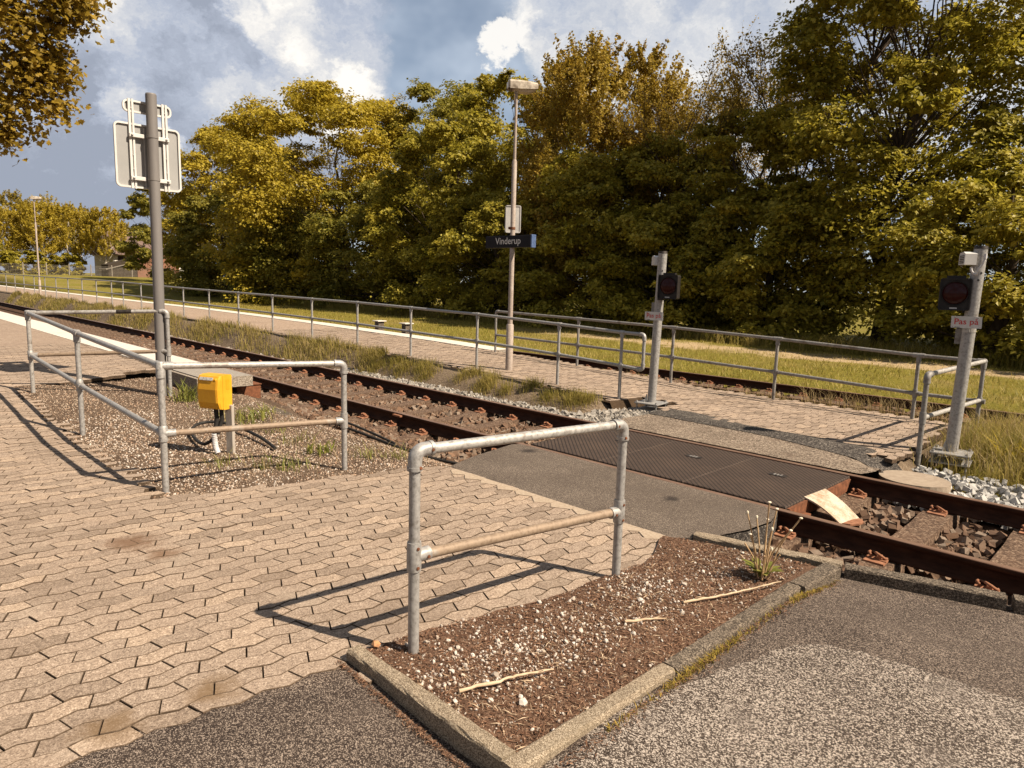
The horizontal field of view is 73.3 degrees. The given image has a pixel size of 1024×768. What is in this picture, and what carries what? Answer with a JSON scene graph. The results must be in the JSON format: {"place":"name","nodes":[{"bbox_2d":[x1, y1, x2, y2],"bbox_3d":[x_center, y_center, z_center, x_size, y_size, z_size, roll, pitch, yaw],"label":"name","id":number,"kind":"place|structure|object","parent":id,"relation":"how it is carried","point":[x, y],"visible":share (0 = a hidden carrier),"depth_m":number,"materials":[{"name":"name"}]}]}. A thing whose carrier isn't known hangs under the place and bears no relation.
{"place":"outdoors","nodes":[
{"label":"outdoors","id":0,"kind":"place"},
{"bbox_2d":[0,319,73,345],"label":"platform paving","id":1,"kind":"structure","parent":0,"point":[12,334],"depth_m":14.06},
{"bbox_2d":[0,311,252,395],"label":"platform edge","id":2,"kind":"object","parent":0,"point":[239,379],"visible":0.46,"depth_m":11.10,"materials":[{"name":"concrete"}]},
{"bbox_2d":[0,286,336,329],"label":"platform paving","id":3,"kind":"structure","parent":0,"point":[256,321],"depth_m":23.08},
{"bbox_2d":[14,377,452,498],"bbox_3d":[-3.276,0.462,7.644,2.760,0.322,6.212,-7,12,-45],"label":"gravel bed","id":4,"kind":"object","parent":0,"point":[122,460],"visible":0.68,"depth_m":6.92,"materials":[{"name":"grey gravel"}]},
{"bbox_2d":[113,92,181,395],"bbox_3d":[-4.514,-1.621,8.704,0.760,3.916,0.188,-7,12,-45],"label":"road sign","id":5,"kind":"object","parent":4,"relation":"on","point":[147,156],"visible":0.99,"depth_m":8.56,"materials":[{"name":"metal"}]},
{"bbox_2d":[24,309,347,493],"bbox_3d":[-3.717,-0.034,7.213,1.436,1.347,5.136,-7,12,-45],"label":"box railing","id":6,"kind":"object","parent":4,"relation":"on","point":[162,431],"visible":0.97,"depth_m":5.86,"materials":[{"name":"metal"}]},
{"bbox_2d":[197,373,234,453],"bbox_3d":[-2.735,0.330,6.362,0.271,0.845,0.182,4,9,19],"label":"junction box","id":7,"kind":"object","parent":4,"relation":"on","point":[214,390],"visible":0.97,"depth_m":6.30,"materials":[{"name":"yellow plastic"}]},
{"bbox_2d":[180,399,406,472],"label":"bed weeds","id":8,"kind":"object","parent":4,"relation":"on","point":[284,462],"visible":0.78,"depth_m":6.38,"materials":[{"name":"green plant"}]},
{"bbox_2d":[0,291,611,413],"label":"verge","id":9,"kind":"structure","parent":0,"point":[441,379],"depth_m":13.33,"materials":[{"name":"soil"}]},
{"bbox_2d":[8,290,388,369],"bbox_3d":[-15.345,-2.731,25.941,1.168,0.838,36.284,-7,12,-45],"label":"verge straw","id":10,"kind":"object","parent":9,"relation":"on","point":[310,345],"visible":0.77,"depth_m":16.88,"materials":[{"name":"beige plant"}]},
{"bbox_2d":[358,346,605,411],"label":"verge tufts","id":11,"kind":"object","parent":9,"relation":"on","point":[487,380],"visible":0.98,"depth_m":11.23,"materials":[{"name":"green plant"}]},
{"bbox_2d":[0,343,690,767],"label":"paved path","id":12,"kind":"structure","parent":0,"point":[94,585],"depth_m":3.84,"materials":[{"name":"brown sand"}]},
{"bbox_2d":[0,305,1013,584],"bbox_3d":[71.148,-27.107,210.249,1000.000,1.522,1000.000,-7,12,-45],"label":"ground","id":13,"kind":"structure","parent":0,"point":[842,553],"depth_m":6.41,"materials":[{"name":"grey gravel"}]},
{"bbox_2d":[0,0,115,166],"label":"maple tree","id":14,"kind":"object","parent":13,"relation":"on","point":[31,67],"visible":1,"depth_m":6.84,"materials":[{"name":"orange plant"}]},
{"bbox_2d":[0,285,505,352],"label":"platform edge","id":15,"kind":"object","parent":13,"relation":"on","point":[466,344],"visible":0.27,"depth_m":19.73,"materials":[{"name":"concrete"}]},
{"bbox_2d":[271,386,397,402],"bbox_3d":[-2.660,0.210,10.951,2.420,0.265,0.270,-7,12,-45],"label":"railway sleeper","id":16,"kind":"object","parent":13,"relation":"on","point":[296,398],"visible":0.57,"depth_m":11.02,"materials":[{"name":"wood"}]},
{"bbox_2d":[292,390,417,409],"bbox_3d":[-2.219,0.285,10.514,2.420,0.265,0.270,-7,12,-45],"label":"railway sleeper","id":17,"kind":"object","parent":13,"relation":"on","point":[385,398],"visible":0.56,"depth_m":10.53,"materials":[{"name":"wood"}]},
{"bbox_2d":[313,396,446,415],"bbox_3d":[-1.778,0.361,10.077,2.420,0.265,0.270,-7,12,-45],"label":"railway sleeper","id":18,"kind":"object","parent":13,"relation":"on","point":[423,400],"visible":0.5,"depth_m":10.14,"materials":[{"name":"wood"}]},
{"bbox_2d":[122,326,654,429],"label":"pale stones","id":19,"kind":"object","parent":13,"relation":"on","point":[598,415],"visible":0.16,"depth_m":9.97,"materials":[{"name":"grey gravel"}]},
{"bbox_2d":[348,401,474,423],"bbox_3d":[-1.337,0.437,9.640,2.420,0.265,0.270,-7,12,-45],"label":"railway sleeper","id":20,"kind":"object","parent":13,"relation":"on","point":[365,417],"visible":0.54,"depth_m":9.68,"materials":[{"name":"wood"}]},
{"bbox_2d":[369,407,503,432],"bbox_3d":[-0.896,0.512,9.203,2.420,0.265,0.270,-7,12,-45],"label":"railway sleeper","id":21,"kind":"object","parent":13,"relation":"on","point":[393,425],"visible":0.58,"depth_m":9.17,"materials":[{"name":"wood"}]},
{"bbox_2d":[394,414,538,441],"bbox_3d":[-0.455,0.588,8.766,2.420,0.265,0.270,-7,12,-45],"label":"railway sleeper","id":22,"kind":"object","parent":13,"relation":"on","point":[423,434],"visible":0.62,"depth_m":8.75,"materials":[{"name":"wood"}]},
{"bbox_2d":[106,336,1008,584],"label":"ballast stones","id":23,"kind":"object","parent":13,"relation":"on","point":[977,542],"visible":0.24,"depth_m":6.94,"materials":[{"name":"gravel"}]},
{"bbox_2d":[324,422,458,464],"bbox_3d":[-1.441,0.586,7.413,2.380,0.182,0.147,8,11,39],"label":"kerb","id":24,"kind":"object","parent":23,"relation":"on","point":[392,443],"visible":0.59,"depth_m":7.37,"materials":[{"name":"grey concrete"}]},
{"bbox_2d":[967,524,1023,604],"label":"railway sleeper","id":25,"kind":"object","parent":23,"relation":"in","point":[1012,555],"visible":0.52,"depth_m":4.87,"materials":[{"name":"concrete"}]},
{"bbox_2d":[531,430,674,461],"bbox_3d":[0.988,0.654,7.316,1.360,0.094,0.890,-7,12,-45],"label":"crossing panel","id":26,"kind":"object","parent":13,"relation":"on","point":[598,446],"visible":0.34,"depth_m":7.20,"materials":[{"name":"rubber"}]},
{"bbox_2d":[599,441,754,482],"bbox_3d":[1.623,0.763,6.687,1.360,0.094,0.900,-7,12,-45],"label":"crossing panel","id":27,"kind":"object","parent":13,"relation":"on","point":[679,461],"visible":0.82,"depth_m":6.60,"materials":[{"name":"rubber"}]},
{"bbox_2d":[683,457,850,515],"bbox_3d":[2.296,0.905,6.023,1.360,0.146,1.000,-7,12,-45],"label":"crossing panel","id":28,"kind":"object","parent":13,"relation":"on","point":[786,486],"visible":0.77,"depth_m":5.95,"materials":[{"name":"rubber"}]},
{"bbox_2d":[804,489,863,525],"bbox_3d":[2.620,0.997,5.534,0.370,0.166,0.404,-7,12,-45],"label":"deflector plate","id":29,"kind":"object","parent":28,"relation":"attached to","point":[835,508],"visible":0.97,"depth_m":5.51,"materials":[{"name":"paint"}]},
{"bbox_2d":[772,488,891,550],"bbox_3d":[2.633,1.117,5.707,2.420,0.265,0.270,-7,12,-45],"label":"railway sleeper","id":30,"kind":"object","parent":13,"relation":"on","point":[854,501],"visible":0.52,"depth_m":5.77,"materials":[{"name":"wood"}]},
{"bbox_2d":[854,505,969,574],"bbox_3d":[3.074,1.193,5.270,2.420,0.265,0.270,-7,12,-45],"label":"railway sleeper","id":31,"kind":"object","parent":13,"relation":"on","point":[926,526],"visible":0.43,"depth_m":5.34,"materials":[{"name":"wood"}]},
{"bbox_2d":[0,302,1023,528],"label":"rail","id":32,"kind":"object","parent":31,"relation":"on","point":[990,512],"visible":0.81,"depth_m":8.58,"materials":[{"name":"brown metal"}]},
{"bbox_2d":[1,311,1023,595],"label":"rail","id":33,"kind":"object","parent":31,"relation":"on","point":[947,563],"visible":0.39,"depth_m":4.89,"materials":[{"name":"brown metal"}]},
{"bbox_2d":[58,299,963,458],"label":"platform","id":34,"kind":"structure","parent":0,"point":[622,404],"depth_m":9.90,"materials":[{"name":"concrete paving blocks"},{"name":"asphalt"}]},
{"bbox_2d":[1,274,645,398],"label":"platform railing","id":35,"kind":"object","parent":34,"relation":"on","point":[620,365],"visible":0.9,"depth_m":13.36,"materials":[{"name":"grey metal"}]},
{"bbox_2d":[634,251,680,411],"bbox_3d":[2.077,-0.576,9.673,0.514,2.540,0.360,8,10,38],"label":"warning signal","id":36,"kind":"object","parent":34,"relation":"on","point":[667,285],"visible":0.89,"depth_m":9.62,"materials":[{"name":"metal"}]},
{"bbox_2d":[494,310,987,465],"bbox_3d":[2.004,-0.247,10.892,2.162,1.438,8.853,-7,12,-45],"label":"railing","id":37,"kind":"object","parent":34,"relation":"on","point":[978,401],"visible":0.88,"depth_m":9.74,"materials":[{"name":"grey metal"}]},
{"bbox_2d":[0,271,1023,421],"bbox_3d":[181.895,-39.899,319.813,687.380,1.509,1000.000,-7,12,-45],"label":"lawn","id":38,"kind":"structure","parent":0,"point":[129,289],"depth_m":19.46,"materials":[{"name":"green plant"}]},
{"bbox_2d":[0,201,33,271],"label":"distant tree","id":39,"kind":"object","parent":38,"relation":"on","point":[5,217],"visible":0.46,"depth_m":88.76,"materials":[{"name":"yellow plant"}]},
{"bbox_2d":[2,250,56,274],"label":"distant shrub","id":40,"kind":"object","parent":38,"relation":"on","point":[31,257],"visible":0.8,"depth_m":86.06,"materials":[{"name":"green plant"}]},
{"bbox_2d":[1,199,71,269],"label":"distant tree","id":41,"kind":"object","parent":38,"relation":"on","point":[28,233],"visible":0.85,"depth_m":87.53,"materials":[{"name":"green plant"}]},
{"bbox_2d":[38,201,92,266],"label":"distant tree","id":42,"kind":"object","parent":38,"relation":"on","point":[71,217],"visible":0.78,"depth_m":90.13,"materials":[{"name":"green plant"}]},
{"bbox_2d":[47,253,87,275],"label":"distant shrub","id":43,"kind":"object","parent":38,"relation":"on","point":[55,260],"visible":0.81,"depth_m":90.11,"materials":[{"name":"green plant"}]},
{"bbox_2d":[0,262,175,276],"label":"wire fence","id":44,"kind":"object","parent":38,"relation":"on","point":[45,267],"visible":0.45,"depth_m":82.98,"materials":[{"name":"grey metal"}]},
{"bbox_2d":[75,206,129,263],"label":"distant tree","id":45,"kind":"object","parent":38,"relation":"on","point":[101,226],"visible":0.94,"depth_m":90.14,"materials":[{"name":"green plant"}]},
{"bbox_2d":[98,259,136,276],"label":"lean to shed","id":46,"kind":"object","parent":38,"relation":"on","point":[117,264],"visible":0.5,"depth_m":87.94,"materials":[{"name":"grey wood"}]},
{"bbox_2d":[90,232,193,275],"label":"white house","id":47,"kind":"structure","parent":38,"relation":"on","point":[113,258],"depth_m":98.82,"materials":[{"name":"tile"}]},
{"bbox_2d":[109,188,188,282],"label":"hornbeam tree","id":48,"kind":"object","parent":38,"relation":"on","point":[133,260],"visible":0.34,"depth_m":71.35,"materials":[{"name":"green plant"}]},
{"bbox_2d":[163,189,281,296],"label":"hornbeam tree","id":49,"kind":"object","parent":38,"relation":"on","point":[190,227],"visible":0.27,"depth_m":52.66,"materials":[{"name":"green plant"}]},
{"bbox_2d":[137,123,313,290],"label":"maple tree","id":50,"kind":"object","parent":38,"relation":"on","point":[196,162],"visible":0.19,"depth_m":56.38,"materials":[{"name":"green plant"}]},
{"bbox_2d":[213,201,368,302],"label":"hornbeam tree","id":51,"kind":"object","parent":38,"relation":"on","point":[273,259],"visible":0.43,"depth_m":44.37,"materials":[{"name":"green plant"}]},
{"bbox_2d":[192,76,440,306],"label":"maple tree","id":52,"kind":"object","parent":38,"relation":"on","point":[323,101],"visible":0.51,"depth_m":43.80,"materials":[{"name":"green plant"}]},
{"bbox_2d":[296,178,439,307],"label":"hornbeam tree","id":53,"kind":"object","parent":38,"relation":"on","point":[332,284],"visible":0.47,"depth_m":40.77,"materials":[{"name":"green plant"}]},
{"bbox_2d":[356,76,522,306],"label":"ash tree","id":54,"kind":"object","parent":38,"relation":"on","point":[425,91],"visible":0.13,"depth_m":44.59,"materials":[{"name":"green plant"}]},
{"bbox_2d":[357,114,522,315],"bbox_3d":[-3.055,-8.877,37.481,10.406,10.734,9.297,2,8,5],"label":"maple tree","id":55,"kind":"object","parent":38,"relation":"on","point":[413,146],"visible":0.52,"depth_m":35.97,"materials":[{"name":"green plant"}]},
{"bbox_2d":[409,187,575,318],"bbox_3d":[-0.948,-6.374,34.337,8.725,6.720,8.518,-7,12,-45],"label":"hazel shrub","id":56,"kind":"object","parent":38,"relation":"on","point":[487,205],"visible":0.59,"depth_m":32.47,"materials":[{"name":"green plant"}]},
{"bbox_2d":[411,67,586,312],"bbox_3d":[0.073,-10.917,40.120,11.296,14.030,11.371,-7,12,-45],"label":"maple tree","id":57,"kind":"object","parent":38,"relation":"on","point":[471,108],"visible":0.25,"depth_m":37.96,"materials":[{"name":"green plant"}]},
{"bbox_2d":[489,147,689,329],"bbox_3d":[3.523,-6.344,30.694,9.212,7.964,9.335,2,8,1],"label":"maple tree","id":58,"kind":"object","parent":38,"relation":"on","point":[581,172],"visible":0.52,"depth_m":28.07,"materials":[{"name":"green plant"}]},
{"bbox_2d":[506,28,700,317],"bbox_3d":[4.264,-9.652,33.441,10.203,13.746,10.294,-7,12,-45],"label":"beech tree","id":59,"kind":"object","parent":38,"relation":"on","point":[589,71],"visible":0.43,"depth_m":30.78,"materials":[{"name":"green plant"}]},
{"bbox_2d":[218,293,1023,369],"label":"tall grass","id":60,"kind":"structure","parent":38,"relation":"on","point":[754,342],"depth_m":22.55,"materials":[{"name":"green plant"}]},
{"bbox_2d":[577,127,752,327],"bbox_3d":[6.796,-6.396,29.914,7.913,8.471,7.970,0,8,-14],"label":"maple tree","id":61,"kind":"object","parent":38,"relation":"on","point":[634,163],"visible":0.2,"depth_m":27.78,"materials":[{"name":"green plant"}]},
{"bbox_2d":[576,197,757,336],"bbox_3d":[6.055,-4.554,27.260,6.784,5.460,7.505,-7,12,-45],"label":"hazel shrub","id":62,"kind":"object","parent":38,"relation":"on","point":[639,223],"visible":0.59,"depth_m":25.89,"materials":[{"name":"green plant"}]},
{"bbox_2d":[525,15,843,295],"bbox_3d":[8.743,-9.016,31.211,13.089,13.133,12.922,-7,12,-45],"label":"birch tree","id":63,"kind":"object","parent":38,"relation":"on","point":[713,98],"visible":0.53,"depth_m":28.49,"materials":[{"name":"green plant"}]},
{"bbox_2d":[648,104,821,336],"bbox_3d":[8.986,-6.234,26.966,7.567,9.117,6.929,-7,12,-45],"label":"maple tree","id":64,"kind":"object","parent":38,"relation":"on","point":[725,145],"visible":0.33,"depth_m":25.31,"materials":[{"name":"green plant"}]},
{"bbox_2d":[676,175,878,342],"bbox_3d":[9.302,-4.374,25.007,6.811,5.999,6.584,2,8,2],"label":"shrub","id":65,"kind":"object","parent":38,"relation":"on","point":[803,318],"visible":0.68,"depth_m":23.23,"materials":[{"name":"green plant"}]},
{"bbox_2d":[636,23,973,291],"bbox_3d":[12.015,-8.487,29.721,12.205,12.675,12.673,-7,12,-45],"label":"birch tree","id":66,"kind":"object","parent":38,"relation":"on","point":[750,71],"visible":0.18,"depth_m":25.98,"materials":[{"name":"green plant"}]},
{"bbox_2d":[741,0,1023,353],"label":"maple tree","id":67,"kind":"object","parent":38,"relation":"on","point":[997,127],"visible":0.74,"depth_m":21.69,"materials":[{"name":"green plant"}]},
{"bbox_2d":[861,161,1023,365],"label":"maple tree","id":68,"kind":"object","parent":38,"relation":"on","point":[1002,307],"visible":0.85,"depth_m":18.38,"materials":[{"name":"green plant"}]},
{"bbox_2d":[0,0,1023,292],"label":"sky","id":69,"kind":"structure","parent":0,"point":[199,58],"materials":[{"name":"blue"}]},
{"bbox_2d":[63,540,1023,767],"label":"road","id":70,"kind":"structure","parent":0,"point":[337,718],"depth_m":2.78,"materials":[{"name":"grey asphalt"}]},
{"bbox_2d":[346,645,515,767],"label":"kerb stone","id":71,"kind":"object","parent":70,"relation":"on","point":[470,740],"visible":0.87,"depth_m":2.58,"materials":[{"name":"concrete"}]},
{"bbox_2d":[500,663,674,767],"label":"kerb stone","id":72,"kind":"object","parent":70,"relation":"on","point":[541,751],"visible":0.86,"depth_m":2.53,"materials":[{"name":"concrete"}]},
{"bbox_2d":[335,580,840,767],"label":"kerb litter","id":73,"kind":"object","parent":70,"relation":"on","point":[423,731],"visible":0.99,"depth_m":2.65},
{"bbox_2d":[605,580,839,731],"bbox_3d":[1.131,1.202,3.281,2.244,0.099,0.119,-7,12,-45],"label":"kerb moss","id":74,"kind":"object","parent":70,"relation":"on","point":[714,655],"visible":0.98,"depth_m":3.01,"materials":[{"name":"green plant"}]},
{"bbox_2d":[662,582,800,673],"bbox_3d":[1.107,1.226,3.368,1.228,0.166,0.084,-6,11,-44],"label":"kerb stone","id":75,"kind":"object","parent":70,"relation":"on","point":[718,635],"visible":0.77,"depth_m":3.27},
{"bbox_2d":[693,531,842,576],"bbox_3d":[1.599,1.110,4.368,0.890,0.166,0.092,6,9,30],"label":"kerb stone","id":76,"kind":"object","parent":70,"relation":"on","point":[800,557],"visible":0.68,"depth_m":4.34,"materials":[{"name":"concrete"}]},
{"bbox_2d":[540,644,1023,767],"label":"road patch","id":77,"kind":"object","parent":70,"relation":"on","point":[811,706],"visible":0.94,"depth_m":2.60,"materials":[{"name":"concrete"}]},
{"bbox_2d":[790,562,840,592],"bbox_3d":[1.732,1.166,3.951,0.437,0.165,0.108,-6,11,-41],"label":"kerb stone","id":78,"kind":"object","parent":70,"relation":"on","point":[822,575],"visible":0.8,"depth_m":3.93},
{"bbox_2d":[844,562,1006,610],"bbox_3d":[2.350,1.207,3.962,0.797,0.188,0.096,6,9,27],"label":"kerb stone","id":79,"kind":"object","parent":70,"relation":"on","point":[977,596],"visible":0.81,"depth_m":3.91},
{"bbox_2d":[451,469,664,539],"bbox_3d":[0.218,0.898,5.263,0.148,0.033,2.170,-7,12,-45],"label":"paver edging","id":80,"kind":"object","parent":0,"point":[647,534],"visible":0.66,"depth_m":5.22,"materials":[{"name":"beige concrete"}]},
{"bbox_2d":[367,536,816,752],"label":"planter soil","id":81,"kind":"structure","parent":0,"point":[564,699],"depth_m":3.18,"materials":[{"name":"brown soil"}]},
{"bbox_2d":[406,419,628,654],"bbox_3d":[0.088,0.722,3.397,1.402,1.056,0.070,-5,11,-40],"label":"guard railing","id":82,"kind":"object","parent":81,"relation":"on","point":[418,553],"visible":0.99,"depth_m":3.17,"materials":[{"name":"grey metal"}]},
{"bbox_2d":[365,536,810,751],"bbox_3d":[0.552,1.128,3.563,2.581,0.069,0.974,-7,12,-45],"label":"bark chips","id":83,"kind":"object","parent":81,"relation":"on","point":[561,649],"visible":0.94,"depth_m":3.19,"materials":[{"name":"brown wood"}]},
{"bbox_2d":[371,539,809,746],"bbox_3d":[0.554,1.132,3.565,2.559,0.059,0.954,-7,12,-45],"label":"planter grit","id":84,"kind":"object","parent":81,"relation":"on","point":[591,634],"visible":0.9,"depth_m":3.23,"materials":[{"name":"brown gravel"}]},
{"bbox_2d":[379,541,802,741],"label":"planter pebbles","id":85,"kind":"object","parent":81,"relation":"on","point":[523,702],"visible":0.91,"depth_m":3.19,"materials":[{"name":"gravel"}]},
{"bbox_2d":[419,544,789,749],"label":"dry twigs","id":86,"kind":"object","parent":81,"relation":"on","point":[601,653],"visible":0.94,"depth_m":3.07,"materials":[{"name":"brown wood"}]},
{"bbox_2d":[742,501,802,579],"bbox_3d":[1.413,0.856,3.859,0.258,0.494,0.292,-2,9,-26],"label":"dandelion","id":87,"kind":"object","parent":81,"relation":"on","point":[767,568],"visible":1,"depth_m":3.87,"materials":[{"name":"green plant"}]},
{"bbox_2d":[256,328,947,462],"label":"path","id":88,"kind":"structure","parent":0,"point":[878,432],"depth_m":10.24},
{"bbox_2d":[505,79,537,369],"bbox_3d":[0.102,-2.552,11.874,0.508,5.064,0.236,-1,9,-15],"label":"platform lamp","id":89,"kind":"object","parent":88,"relation":"on","point":[517,86],"visible":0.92,"depth_m":11.75,"materials":[{"name":"metal"}]},
{"bbox_2d":[485,234,535,248],"bbox_3d":[-0.036,-2.459,11.904,0.106,0.215,1.140,-7,12,-45],"label":"station name sign","id":90,"kind":"object","parent":89,"relation":"attached to","point":[519,241],"visible":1,"depth_m":11.80,"materials":[{"name":"black metal"}]},
{"bbox_2d":[450,444,777,537],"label":"crossing asphalt","id":91,"kind":"structure","parent":0,"point":[668,509],"depth_m":5.48,"materials":[{"name":"grey asphalt"}]},
{"bbox_2d":[452,467,777,544],"bbox_3d":[0.657,0.973,5.741,1.142,0.281,2.860,-7,12,-45],"label":"crossing edge","id":92,"kind":"object","parent":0,"point":[744,535],"visible":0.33,"depth_m":4.81,"materials":[{"name":"concrete"}]},
{"bbox_2d":[621,414,881,473],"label":"crossing asphalt","id":93,"kind":"structure","parent":0,"point":[734,439],"depth_m":7.50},
{"bbox_2d":[647,408,902,472],"bbox_3d":[2.909,0.589,8.029,0.593,0.152,3.211,-4,10,-36],"label":"asphalt strip","id":94,"kind":"object","parent":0,"point":[857,452],"visible":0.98,"depth_m":7.59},
{"bbox_2d":[627,372,950,422],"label":"track edge grass","id":95,"kind":"structure","parent":0,"point":[859,407],"depth_m":9.97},
{"bbox_2d":[856,429,966,492],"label":"bank","id":96,"kind":"structure","parent":0,"point":[905,464],"depth_m":7.16,"materials":[{"name":"soil"}]},
{"bbox_2d":[913,407,1023,496],"bbox_3d":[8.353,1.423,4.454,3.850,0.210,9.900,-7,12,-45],"label":"track verge","id":97,"kind":"structure","parent":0,"point":[970,472],"depth_m":7.14,"materials":[{"name":"green plant"}]},
{"bbox_2d":[882,465,1023,530],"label":"white stones","id":98,"kind":"object","parent":97,"relation":"on","point":[980,489],"visible":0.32,"depth_m":6.48,"materials":[{"name":"white gravel"}]},
{"bbox_2d":[878,470,950,492],"bbox_3d":[3.811,0.951,6.530,0.560,0.115,0.600,-7,12,-45],"label":"round cover","id":99,"kind":"object","parent":98,"relation":"on","point":[924,481],"visible":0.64,"depth_m":6.47,"materials":[{"name":"concrete"}]},
{"bbox_2d":[928,246,988,476],"bbox_3d":[4.606,-0.139,7.145,0.462,2.540,0.360,8,10,38],"label":"warning signal","id":100,"kind":"object","parent":97,"relation":"on","point":[961,293],"visible":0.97,"depth_m":7.05,"materials":[{"name":"metal"}]},
{"bbox_2d":[951,316,981,328],"bbox_3d":[4.615,-0.627,6.990,0.267,0.118,0.013,7,10,32],"label":"warning plate","id":101,"kind":"object","parent":100,"relation":"attached to","point":[965,322],"visible":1,"depth_m":6.99,"materials":[{"name":"white metal"}]},
{"bbox_2d":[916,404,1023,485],"bbox_3d":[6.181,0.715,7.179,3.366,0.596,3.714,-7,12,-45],"label":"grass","id":102,"kind":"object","parent":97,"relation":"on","point":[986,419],"visible":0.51,"depth_m":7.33,"materials":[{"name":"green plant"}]},
{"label":"railway sleeper","id":103,"kind":"object","parent":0,"visible":0},
{"bbox_2d":[676,382,988,431],"bbox_3d":[7.109,0.738,8.592,0.125,0.149,19.800,-7,12,-45],"label":"rail","id":104,"kind":"object","parent":103,"relation":"on","point":[737,391],"visible":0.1,"depth_m":11.03,"materials":[{"name":"brown metal"}]},
{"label":"railway sleeper","id":105,"kind":"object","parent":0,"visible":0},
{"bbox_2d":[513,351,1023,423],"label":"rail","id":106,"kind":"object","parent":105,"relation":"on","point":[761,385],"visible":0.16,"depth_m":12.81,"materials":[{"name":"brown metal"}]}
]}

